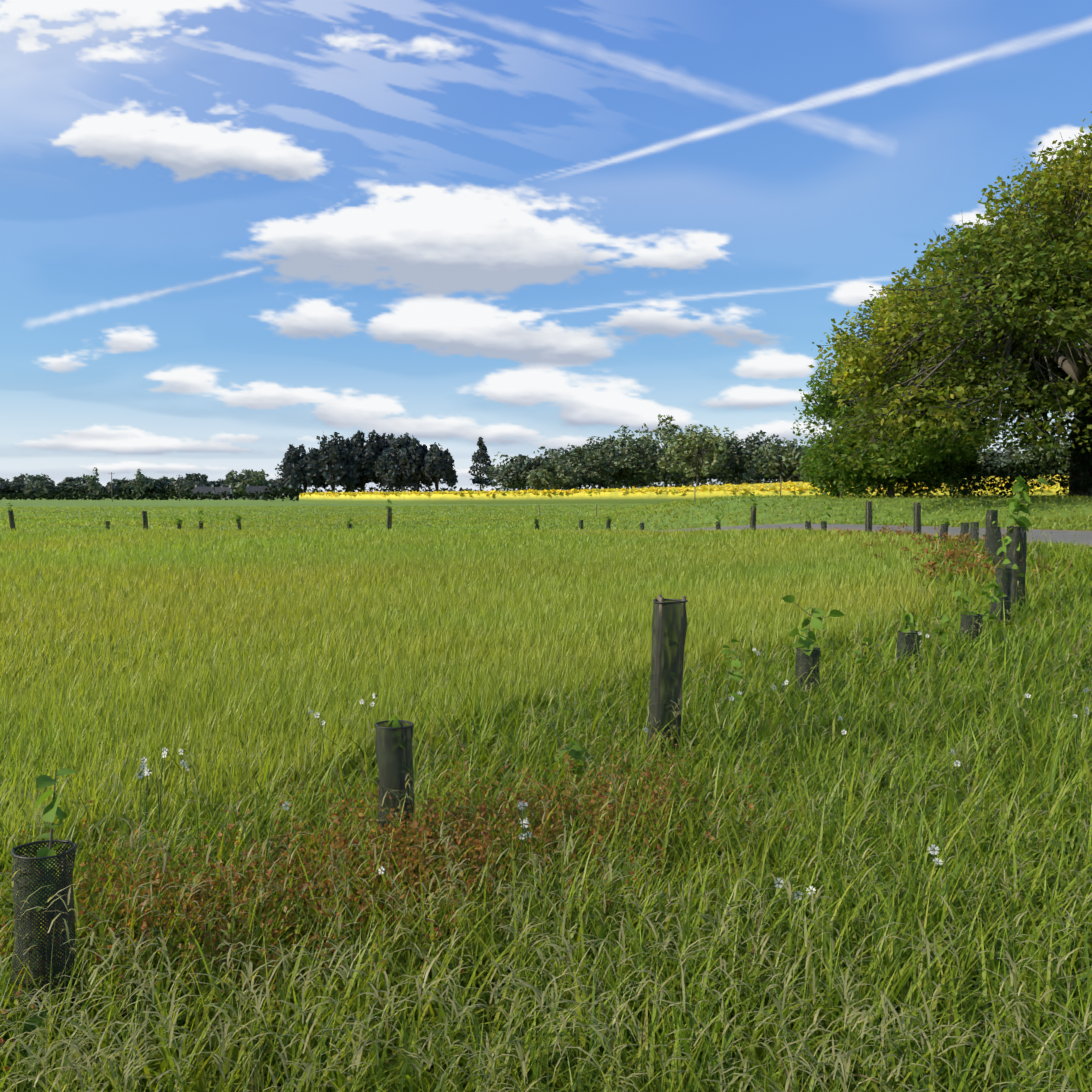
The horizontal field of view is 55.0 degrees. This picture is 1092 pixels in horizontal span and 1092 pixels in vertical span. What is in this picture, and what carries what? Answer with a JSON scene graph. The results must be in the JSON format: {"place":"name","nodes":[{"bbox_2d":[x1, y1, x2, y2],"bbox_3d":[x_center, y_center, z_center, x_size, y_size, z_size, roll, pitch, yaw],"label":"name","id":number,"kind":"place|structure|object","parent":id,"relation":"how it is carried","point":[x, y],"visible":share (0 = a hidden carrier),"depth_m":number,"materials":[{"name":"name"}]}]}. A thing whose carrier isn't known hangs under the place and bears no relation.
{"place":"outdoors","nodes":[
{"label":"outdoors","id":0,"kind":"place"},
{"bbox_2d":[11,526,1025,859],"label":"guards","id":1,"kind":"object","parent":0,"point":[377,726],"visible":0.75,"depth_m":4.38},
{"bbox_2d":[12,527,1026,1015],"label":"tree guards","id":2,"kind":"object","parent":1,"relation":"attached to","point":[664,641],"visible":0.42,"depth_m":4.41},
{"bbox_2d":[0,0,1091,492],"bbox_3d":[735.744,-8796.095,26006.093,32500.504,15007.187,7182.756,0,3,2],"label":"cloud","id":3,"kind":"structure","parent":0,"point":[434,246],"depth_m":28574.69,"materials":[{"name":"white"}]},
{"bbox_2d":[0,534,1091,602],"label":"grass","id":4,"kind":"structure","parent":0,"point":[852,564],"depth_m":19.72,"materials":[{"name":"green plant"}]},
{"bbox_2d":[0,496,1091,1090],"bbox_3d":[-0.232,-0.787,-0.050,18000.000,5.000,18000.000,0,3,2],"label":"ground","id":5,"kind":"structure","parent":0,"point":[238,502],"depth_m":59.58,"materials":[{"name":"green plant"}]},
{"bbox_2d":[0,481,29,495],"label":"tree","id":6,"kind":"object","parent":5,"relation":"on","point":[16,487],"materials":[{"name":"green plant"}]},
{"bbox_2d":[12,473,54,494],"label":"tree","id":7,"kind":"object","parent":5,"relation":"on","point":[21,477],"visible":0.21,"depth_m":615.55,"materials":[{"name":"green plant"}]},
{"bbox_2d":[21,480,65,498],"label":"tree","id":8,"kind":"object","parent":5,"relation":"on","point":[45,486],"depth_m":594.94,"materials":[{"name":"green plant"}]},
{"bbox_2d":[55,480,87,497],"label":"tree","id":9,"kind":"object","parent":5,"relation":"on","point":[74,484],"visible":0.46,"depth_m":605.14,"materials":[{"name":"green plant"}]},
{"bbox_2d":[61,474,98,484],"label":"tree","id":10,"kind":"object","parent":5,"relation":"on","point":[83,479],"visible":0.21,"depth_m":632.05,"materials":[{"name":"green plant"}]},
{"bbox_2d":[85,467,100,497],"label":"tree","id":11,"kind":"object","parent":5,"relation":"on","point":[91,482],"depth_m":564.94,"materials":[{"name":"green plant"}]},
{"bbox_2d":[85,482,131,498],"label":"tree","id":12,"kind":"object","parent":5,"relation":"on","point":[107,489],"depth_m":589.56,"materials":[{"name":"green plant"}]},
{"bbox_2d":[111,472,114,501],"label":"utility pole","id":13,"kind":"object","parent":5,"relation":"on","point":[111,486],"visible":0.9,"depth_m":303.03,"materials":[{"name":"grey wood"}]},
{"bbox_2d":[112,477,138,493],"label":"tree","id":14,"kind":"object","parent":5,"relation":"on","point":[118,482],"visible":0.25,"depth_m":612.55,"materials":[{"name":"green plant"}]},
{"bbox_2d":[0,491,276,499],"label":"hedge","id":15,"kind":"object","parent":5,"relation":"on","point":[81,496],"depth_m":411.45,"materials":[{"name":"green plant"}]},
{"bbox_2d":[131,468,145,496],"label":"tree","id":16,"kind":"object","parent":5,"relation":"on","point":[140,478],"depth_m":564.00,"materials":[{"name":"green plant"}]},
{"bbox_2d":[119,476,164,496],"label":"tree","id":17,"kind":"object","parent":5,"relation":"on","point":[151,483],"visible":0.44,"depth_m":593.02,"materials":[{"name":"green plant"}]},
{"bbox_2d":[1,484,295,498],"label":"hedge","id":18,"kind":"object","parent":5,"relation":"on","point":[69,489],"depth_m":594.81,"materials":[{"name":"green plant"}]},
{"bbox_2d":[148,475,175,496],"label":"tree","id":19,"kind":"object","parent":5,"relation":"on","point":[168,482],"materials":[{"name":"green plant"}]},
{"bbox_2d":[173,473,217,496],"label":"tree","id":20,"kind":"object","parent":5,"relation":"on","point":[190,482],"depth_m":584.40,"materials":[{"name":"green plant"}]},
{"bbox_2d":[193,485,215,498],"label":"house","id":21,"kind":"structure","parent":5,"relation":"on","point":[211,489],"depth_m":472.38,"materials":[{"name":"stone"}]},
{"bbox_2d":[213,485,234,498],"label":"house","id":22,"kind":"structure","parent":5,"relation":"on","point":[223,489],"depth_m":482.44,"materials":[{"name":"stone"}]},
{"bbox_2d":[214,478,245,495],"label":"tree","id":23,"kind":"object","parent":5,"relation":"on","point":[220,483],"visible":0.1,"depth_m":587.81,"materials":[{"name":"green plant"}]},
{"bbox_2d":[225,469,237,488],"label":"tree","id":24,"kind":"object","parent":5,"relation":"on","point":[231,476],"depth_m":563.26,"materials":[{"name":"green plant"}]},
{"bbox_2d":[233,469,272,494],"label":"tree","id":25,"kind":"object","parent":5,"relation":"on","point":[254,478],"depth_m":558.90,"materials":[{"name":"green plant"}]},
{"bbox_2d":[246,484,271,499],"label":"house","id":26,"kind":"structure","parent":5,"relation":"on","point":[253,489],"depth_m":456.25,"materials":[{"name":"stone"}]},
{"bbox_2d":[269,478,302,494],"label":"tree","id":27,"kind":"object","parent":5,"relation":"on","point":[276,481],"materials":[{"name":"green plant"}]},
{"bbox_2d":[275,444,327,492],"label":"tree","id":28,"kind":"object","parent":5,"relation":"on","point":[293,470],"depth_m":330.04,"materials":[{"name":"green plant"}]},
{"bbox_2d":[285,444,319,458],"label":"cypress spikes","id":29,"kind":"object","parent":28,"relation":"attached to","point":[301,449],"visible":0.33,"depth_m":332.56,"materials":[{"name":"green plant"}]},
{"bbox_2d":[305,432,357,491],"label":"tree","id":30,"kind":"object","parent":5,"relation":"on","point":[337,467],"depth_m":325.33,"materials":[{"name":"green plant"}]},
{"bbox_2d":[319,434,351,453],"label":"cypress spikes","id":31,"kind":"object","parent":30,"relation":"attached to","point":[334,449],"visible":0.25,"depth_m":328.06,"materials":[{"name":"green plant"}]},
{"bbox_2d":[0,499,684,517],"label":"grass","id":32,"kind":"structure","parent":5,"relation":"on","point":[434,509],"depth_m":117.35,"materials":[{"name":"green plant"}]},
{"bbox_2d":[327,440,376,491],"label":"tree","id":33,"kind":"object","parent":5,"relation":"on","point":[357,472],"depth_m":328.45,"materials":[{"name":"green plant"}]},
{"bbox_2d":[338,443,361,459],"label":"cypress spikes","id":34,"kind":"object","parent":33,"relation":"attached to","point":[345,452],"visible":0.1,"depth_m":328.62,"materials":[{"name":"green plant"}]},
{"bbox_2d":[337,429,387,491],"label":"tree","id":35,"kind":"object","parent":5,"relation":"on","point":[370,456],"depth_m":330.07,"materials":[{"name":"green plant"}]},
{"bbox_2d":[347,430,385,452],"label":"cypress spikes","id":36,"kind":"object","parent":35,"relation":"attached to","point":[372,439],"visible":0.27,"depth_m":332.31,"materials":[{"name":"green plant"}]},
{"bbox_2d":[262,485,468,500],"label":"hedge","id":37,"kind":"object","parent":5,"relation":"on","point":[292,495],"depth_m":324.72,"materials":[{"name":"green plant"}]},
{"bbox_2d":[365,433,411,491],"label":"tree","id":38,"kind":"object","parent":5,"relation":"on","point":[378,481],"depth_m":334.89,"materials":[{"name":"green plant"}]},
{"bbox_2d":[382,433,401,447],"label":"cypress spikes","id":39,"kind":"object","parent":38,"relation":"attached to","point":[389,438],"visible":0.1,"depth_m":337.11,"materials":[{"name":"green plant"}]},
{"bbox_2d":[372,438,433,490],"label":"tree","id":40,"kind":"object","parent":5,"relation":"on","point":[386,470],"depth_m":319.16,"materials":[{"name":"green plant"}]},
{"bbox_2d":[385,441,413,460],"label":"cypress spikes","id":41,"kind":"object","parent":40,"relation":"attached to","point":[399,453],"visible":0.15,"depth_m":320.04,"materials":[{"name":"green plant"}]},
{"bbox_2d":[396,433,430,491],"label":"tree","id":42,"kind":"object","parent":5,"relation":"on","point":[411,446],"depth_m":321.46,"materials":[{"name":"green plant"}]},
{"bbox_2d":[400,432,435,450],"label":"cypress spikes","id":43,"kind":"object","parent":42,"relation":"attached to","point":[431,445],"visible":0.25,"depth_m":326.80,"materials":[{"name":"green plant"}]},
{"bbox_2d":[420,443,457,490],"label":"tree","id":44,"kind":"object","parent":5,"relation":"on","point":[438,464],"depth_m":320.06,"materials":[{"name":"green plant"}]},
{"bbox_2d":[423,445,448,458],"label":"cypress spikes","id":45,"kind":"object","parent":44,"relation":"attached to","point":[435,449],"visible":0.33,"depth_m":320.71,"materials":[{"name":"green plant"}]},
{"bbox_2d":[461,437,491,491],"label":"conifer","id":46,"kind":"object","parent":5,"relation":"on","point":[481,456],"depth_m":324.34,"materials":[{"name":"green plant"}]},
{"bbox_2d":[6,492,995,554],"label":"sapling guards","id":47,"kind":"object","parent":5,"relation":"on","point":[609,518],"depth_m":45.05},
{"bbox_2d":[8,501,997,559],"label":"guards sleeves","id":48,"kind":"object","parent":47,"relation":"attached to","point":[916,523],"visible":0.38,"depth_m":32.59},
{"bbox_2d":[8,476,997,549],"bbox_3d":[-23.126,-2.061,51.500,79.334,3.201,62.288,0,3,2],"label":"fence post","id":49,"kind":"object","parent":5,"relation":"on","point":[694,503],"visible":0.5,"depth_m":45.05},
{"bbox_2d":[475,452,550,490],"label":"tree","id":50,"kind":"object","parent":5,"relation":"on","point":[490,467],"depth_m":366.35,"materials":[{"name":"green plant"}]},
{"bbox_2d":[487,454,560,489],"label":"tree","id":51,"kind":"object","parent":5,"relation":"on","point":[521,466],"depth_m":339.77,"materials":[{"name":"green plant"}]},
{"bbox_2d":[2,561,1057,1067],"bbox_3d":[3.637,0.884,10.418,2.157,0.659,18.477,2,3,32],"label":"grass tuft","id":52,"kind":"object","parent":5,"relation":"on","point":[436,855],"visible":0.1,"depth_m":6.28,"materials":[{"name":"green plant"}]},
{"bbox_2d":[16,476,1047,1000],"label":"saplings","id":53,"kind":"object","parent":5,"relation":"on","point":[52,810],"depth_m":7.92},
{"bbox_2d":[0,522,1072,1088],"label":"sorrel","id":54,"kind":"object","parent":5,"relation":"on","point":[478,844],"depth_m":3.97,"materials":[{"name":"brown plant"}]},
{"bbox_2d":[62,525,1025,998],"bbox_3d":[3.647,0.689,10.390,1.116,1.651,17.708,2,3,32],"label":"wooden post","id":55,"kind":"object","parent":5,"relation":"on","point":[660,597],"visible":0.12,"depth_m":6.28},
{"bbox_2d":[0,639,1091,884],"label":"grass","id":56,"kind":"structure","parent":5,"relation":"on","point":[88,727],"depth_m":6.40,"materials":[{"name":"green plant"}]},
{"bbox_2d":[0,572,1091,712],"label":"grass","id":57,"kind":"structure","parent":5,"relation":"on","point":[90,634],"depth_m":11.22,"materials":[{"name":"green plant"}]},
{"bbox_2d":[0,512,1091,556],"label":"grass","id":58,"kind":"structure","parent":5,"relation":"on","point":[47,541],"depth_m":34.09,"materials":[{"name":"green plant"}]},
{"bbox_2d":[0,529,1091,1091],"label":"grass stems","id":59,"kind":"object","parent":5,"relation":"on","point":[138,1089],"visible":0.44,"depth_m":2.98,"materials":[{"name":"green plant"}]},
{"bbox_2d":[0,525,1091,1091],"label":"grass seed heads","id":60,"kind":"object","parent":59,"relation":"attached to","point":[224,1033],"depth_m":2.58,"materials":[{"name":"green plant"}]},
{"bbox_2d":[0,494,1091,531],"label":"grass","id":61,"kind":"structure","parent":5,"relation":"on","point":[55,522],"depth_m":60.02,"materials":[{"name":"green plant"}]},
{"bbox_2d":[0,613,1091,1091],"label":"dock leaves","id":62,"kind":"object","parent":5,"relation":"on","point":[520,1071],"visible":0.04,"depth_m":3.19,"materials":[{"name":"green plant"}]},
{"bbox_2d":[510,446,582,486],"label":"tree","id":63,"kind":"object","parent":5,"relation":"on","point":[550,450],"depth_m":379.12,"materials":[{"name":"green plant"}]},
{"bbox_2d":[526,461,585,489],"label":"tree","id":64,"kind":"object","parent":5,"relation":"on","point":[540,476],"depth_m":316.27,"materials":[{"name":"green plant"}]},
{"bbox_2d":[548,443,618,487],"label":"tree","id":65,"kind":"object","parent":5,"relation":"on","point":[588,457],"depth_m":328.15,"materials":[{"name":"green plant"}]},
{"bbox_2d":[551,448,623,489],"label":"tree","id":66,"kind":"object","parent":5,"relation":"on","point":[593,485],"depth_m":375.80,"materials":[{"name":"green plant"}]},
{"bbox_2d":[568,435,624,486],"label":"tree","id":67,"kind":"object","parent":5,"relation":"on","point":[593,445],"depth_m":342.70,"materials":[{"name":"green plant"}]},
{"bbox_2d":[578,446,642,489],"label":"tree","id":68,"kind":"object","parent":5,"relation":"on","point":[619,484],"depth_m":370.68,"materials":[{"name":"green plant"}]},
{"bbox_2d":[138,632,1091,975],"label":"campion stems","id":69,"kind":"object","parent":5,"relation":"on","point":[524,808],"visible":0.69,"depth_m":4.39,"materials":[{"name":"green plant"}]},
{"bbox_2d":[137,632,1088,900],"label":"wildflowers","id":70,"kind":"object","parent":69,"relation":"attached to","point":[525,822],"visible":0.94,"depth_m":4.28,"materials":[{"name":"white plant"}]},
{"bbox_2d":[588,425,661,486],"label":"tree","id":71,"kind":"object","parent":5,"relation":"on","point":[637,457],"depth_m":334.70,"materials":[{"name":"green plant"}]},
{"bbox_2d":[470,477,805,491],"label":"hedge scrub","id":72,"kind":"object","parent":5,"relation":"on","point":[720,484],"visible":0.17,"depth_m":310.56,"materials":[{"name":"green plant"}]},
{"bbox_2d":[619,451,682,487],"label":"tree","id":73,"kind":"object","parent":5,"relation":"on","point":[656,478],"depth_m":372.80,"materials":[{"name":"green plant"}]},
{"bbox_2d":[617,414,712,486],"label":"tree","id":74,"kind":"object","parent":5,"relation":"on","point":[664,431],"depth_m":346.49,"materials":[{"name":"green plant"}]},
{"bbox_2d":[631,444,710,486],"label":"tree","id":75,"kind":"object","parent":5,"relation":"on","point":[669,474],"depth_m":368.03,"materials":[{"name":"green plant"}]},
{"bbox_2d":[655,424,731,485],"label":"tree","id":76,"kind":"object","parent":5,"relation":"on","point":[712,441],"depth_m":316.73,"materials":[{"name":"green plant"}]},
{"bbox_2d":[671,452,720,486],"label":"tree","id":77,"kind":"object","parent":5,"relation":"on","point":[685,480],"depth_m":370.31,"materials":[{"name":"green plant"}]},
{"bbox_2d":[694,431,766,481],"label":"tree","id":78,"kind":"object","parent":5,"relation":"on","point":[734,442],"depth_m":337.95,"materials":[{"name":"green plant"}]},
{"bbox_2d":[701,452,770,483],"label":"tree","id":79,"kind":"object","parent":5,"relation":"on","point":[734,479],"depth_m":362.77,"materials":[{"name":"green plant"}]},
{"bbox_2d":[719,430,783,483],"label":"tree","id":80,"kind":"object","parent":5,"relation":"on","point":[756,442],"depth_m":338.63,"materials":[{"name":"green plant"}]},
{"bbox_2d":[738,455,798,482],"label":"tree","id":81,"kind":"object","parent":5,"relation":"on","point":[773,477],"depth_m":367.48,"materials":[{"name":"green plant"}]},
{"bbox_2d":[742,437,811,481],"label":"tree","id":82,"kind":"object","parent":5,"relation":"on","point":[787,451],"depth_m":314.93,"materials":[{"name":"green plant"}]},
{"bbox_2d":[504,458,1066,490],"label":"hedge under trees","id":83,"kind":"object","parent":5,"relation":"on","point":[628,477],"depth_m":331.09,"materials":[{"name":"plant"}]},
{"bbox_2d":[774,442,815,480],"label":"tree","id":84,"kind":"object","parent":5,"relation":"on","point":[788,473],"visible":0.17,"depth_m":315.60,"materials":[{"name":"green plant"}]},
{"bbox_2d":[606,524,1091,547],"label":"road shoulder","id":85,"kind":"object","parent":5,"relation":"on","point":[850,529],"visible":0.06,"depth_m":40.38},
{"bbox_2d":[790,352,998,497],"bbox_3d":[20.158,-7.155,60.499,11.097,9.573,12.506,0,3,2],"label":"maple","id":86,"kind":"object","parent":5,"relation":"on","point":[926,451],"depth_m":59.20,"materials":[{"name":"green plant"}]},
{"bbox_2d":[807,435,988,498],"bbox_3d":[20.040,-4.353,60.914,9.582,4.128,9.596,0,3,2],"label":"bush","id":87,"kind":"object","parent":86,"relation":"attached to","point":[862,483],"visible":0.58,"depth_m":59.52,"materials":[{"name":"green plant"}]},
{"bbox_2d":[793,111,1091,497],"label":"oak","id":88,"kind":"object","parent":5,"relation":"on","point":[971,375],"depth_m":50.32,"materials":[{"name":"green plant"}]},
{"bbox_2d":[940,451,986,476],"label":"tree","id":89,"kind":"object","parent":5,"relation":"on","point":[981,457],"visible":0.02,"depth_m":308.37,"materials":[{"name":"green plant"}]},
{"bbox_2d":[974,442,1038,475],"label":"tree","id":90,"kind":"object","parent":5,"relation":"on","point":[995,462],"depth_m":329.20,"materials":[{"name":"green plant"}]},
{"bbox_2d":[936,379,1091,497],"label":"oak ivy and understorey","id":91,"kind":"object","parent":5,"relation":"on","point":[1083,463],"visible":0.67,"depth_m":55.77,"materials":[{"name":"green plant"}]},
{"bbox_2d":[1001,436,1070,475],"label":"tree","id":92,"kind":"object","parent":5,"relation":"on","point":[1017,451],"depth_m":316.10,"materials":[{"name":"green plant"}]},
{"bbox_2d":[0,0,1091,495],"label":"sky","id":93,"kind":"structure","parent":0,"point":[537,94],"materials":[{"name":"blue"}]},
{"bbox_2d":[21,524,1091,544],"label":"road","id":94,"kind":"structure","parent":0,"point":[1082,536],"depth_m":36.26,"materials":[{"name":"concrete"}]},
{"bbox_2d":[299,475,1068,503],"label":"rapeseed field","id":95,"kind":"structure","parent":0,"point":[600,497],"depth_m":192.46,"materials":[{"name":"yellow plant"}]}
]}

